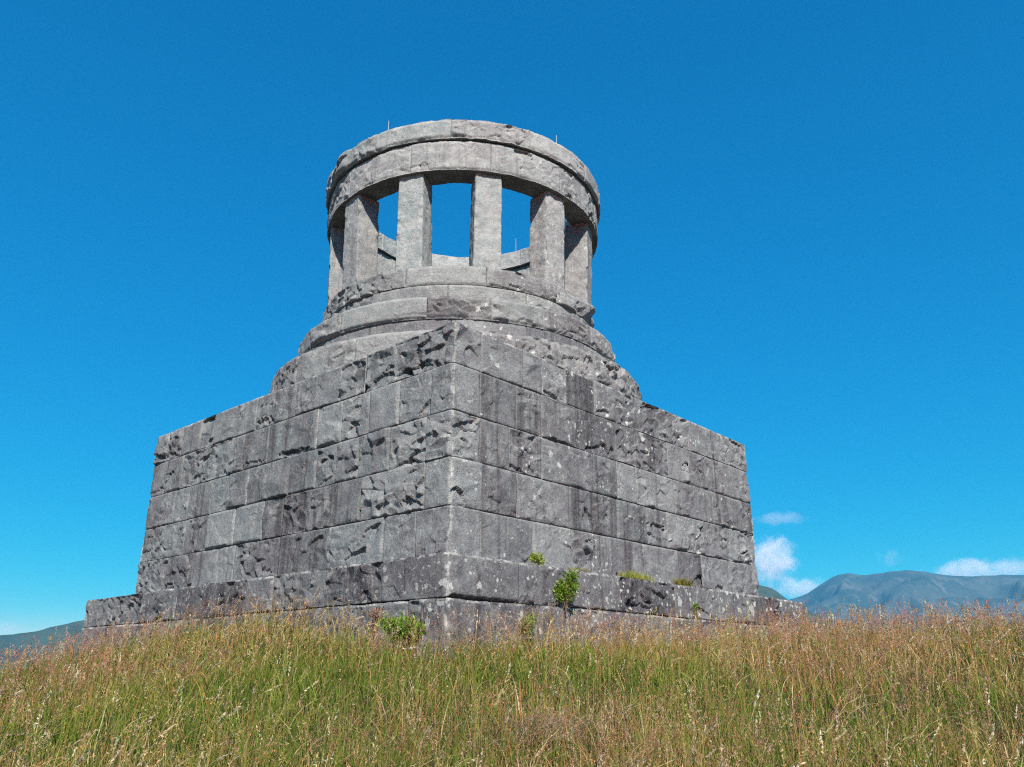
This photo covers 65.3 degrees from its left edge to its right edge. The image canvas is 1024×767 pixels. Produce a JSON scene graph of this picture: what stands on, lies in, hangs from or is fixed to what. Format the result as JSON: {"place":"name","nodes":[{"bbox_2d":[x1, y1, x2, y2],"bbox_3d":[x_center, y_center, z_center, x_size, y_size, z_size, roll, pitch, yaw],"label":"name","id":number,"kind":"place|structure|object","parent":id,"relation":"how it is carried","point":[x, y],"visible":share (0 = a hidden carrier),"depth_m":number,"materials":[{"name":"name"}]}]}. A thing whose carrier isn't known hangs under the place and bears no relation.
{"place":"outdoors","nodes":[
{"label":"outdoors","id":0,"kind":"place"},
{"bbox_2d":[0,620,83,673],"bbox_3d":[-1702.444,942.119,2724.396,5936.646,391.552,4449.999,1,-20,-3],"label":"hills","id":1,"kind":"structure","parent":0,"point":[43,635],"depth_m":2851.79,"materials":[{"name":"green plant"}]},
{"bbox_2d":[0,586,1023,766],"bbox_3d":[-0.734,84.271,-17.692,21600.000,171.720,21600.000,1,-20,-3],"label":"ground","id":2,"kind":"structure","parent":0,"point":[594,731],"depth_m":6.51,"materials":[{"name":"green plant"}]},
{"bbox_2d":[367,605,385,645],"bbox_3d":[-1.562,2.831,9.161,0.237,0.570,0.171,1,-20,-3],"label":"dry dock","id":3,"kind":"object","parent":2,"relation":"on","point":[376,616],"visible":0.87,"depth_m":9.21,"materials":[{"name":"brown plant"}]},
{"bbox_2d":[375,610,425,645],"bbox_3d":[-1.194,2.721,8.819,0.665,0.427,0.412,1,-20,-3],"label":"bush","id":4,"kind":"object","parent":2,"relation":"on","point":[394,622],"visible":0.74,"depth_m":8.75,"materials":[{"name":"green plant"}]},
{"bbox_2d":[78,119,803,662],"bbox_3d":[-1.134,0.664,16.564,9.846,10.963,9.839,-17,-26,39],"label":"stone monument","id":5,"kind":"object","parent":2,"relation":"on","point":[424,429],"visible":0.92,"depth_m":12.90,"materials":[{"name":"stone"}]},
{"bbox_2d":[520,611,537,637],"bbox_3d":[0.187,2.845,9.421,0.253,0.337,0.231,1,-20,-3],"label":"fern","id":6,"kind":"object","parent":5,"relation":"attached to","point":[530,619],"visible":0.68,"depth_m":9.38,"materials":[{"name":"green plant"}]},
{"bbox_2d":[527,552,544,564],"bbox_3d":[0.309,2.255,10.231,0.244,0.253,0.199,1,-20,-3],"label":"wall fern","id":7,"kind":"object","parent":5,"relation":"on","point":[535,558],"depth_m":10.21,"materials":[{"name":"green plant"}]},
{"bbox_2d":[552,567,581,611],"bbox_3d":[0.689,2.606,10.124,0.396,0.559,0.286,1,-20,-3],"label":"shrub","id":8,"kind":"object","parent":5,"relation":"attached to","point":[562,589],"visible":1,"depth_m":10.09,"materials":[{"name":"green plant"}]},
{"bbox_2d":[564,566,598,572],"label":"ledge grass","id":9,"kind":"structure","parent":5,"relation":"on","point":[578,567],"depth_m":10.69,"materials":[{"name":"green plant"}]},
{"bbox_2d":[609,570,655,580],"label":"ledge grass","id":10,"kind":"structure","parent":5,"relation":"on","point":[635,575],"depth_m":11.56,"materials":[{"name":"green plant"}]},
{"bbox_2d":[670,576,695,586],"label":"ledge grass","id":11,"kind":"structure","parent":5,"relation":"on","point":[686,582],"depth_m":12.54,"materials":[{"name":"green plant"}]},
{"bbox_2d":[692,603,698,612],"bbox_3d":[2.867,3.521,12.517,0.139,0.208,0.150,-9,-22,24],"label":"wall fern","id":12,"kind":"object","parent":5,"relation":"attached to","point":[695,606],"depth_m":12.50,"materials":[{"name":"green plant"}]},
{"bbox_2d":[452,705,622,748],"bbox_3d":[0.227,2.385,5.568,1.488,0.280,1.241,1,-20,-3],"label":"straw heap","id":13,"kind":"object","parent":2,"relation":"on","point":[550,722],"visible":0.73,"depth_m":5.58,"materials":[{"name":"beige plant"}]},
{"bbox_2d":[0,0,1023,634],"label":"sky","id":14,"kind":"structure","parent":0,"point":[808,257],"materials":[{"name":"blue"}]},
{"bbox_2d":[758,585,858,636],"bbox_3d":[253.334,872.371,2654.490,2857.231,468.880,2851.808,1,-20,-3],"label":"hills","id":15,"kind":"structure","parent":0,"point":[764,591],"depth_m":2704.26,"materials":[{"name":"green plant"}]},
{"bbox_2d":[789,570,1023,638],"bbox_3d":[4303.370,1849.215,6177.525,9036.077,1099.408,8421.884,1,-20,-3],"label":"mountains","id":16,"kind":"structure","parent":0,"point":[913,588],"depth_m":6815.99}
]}

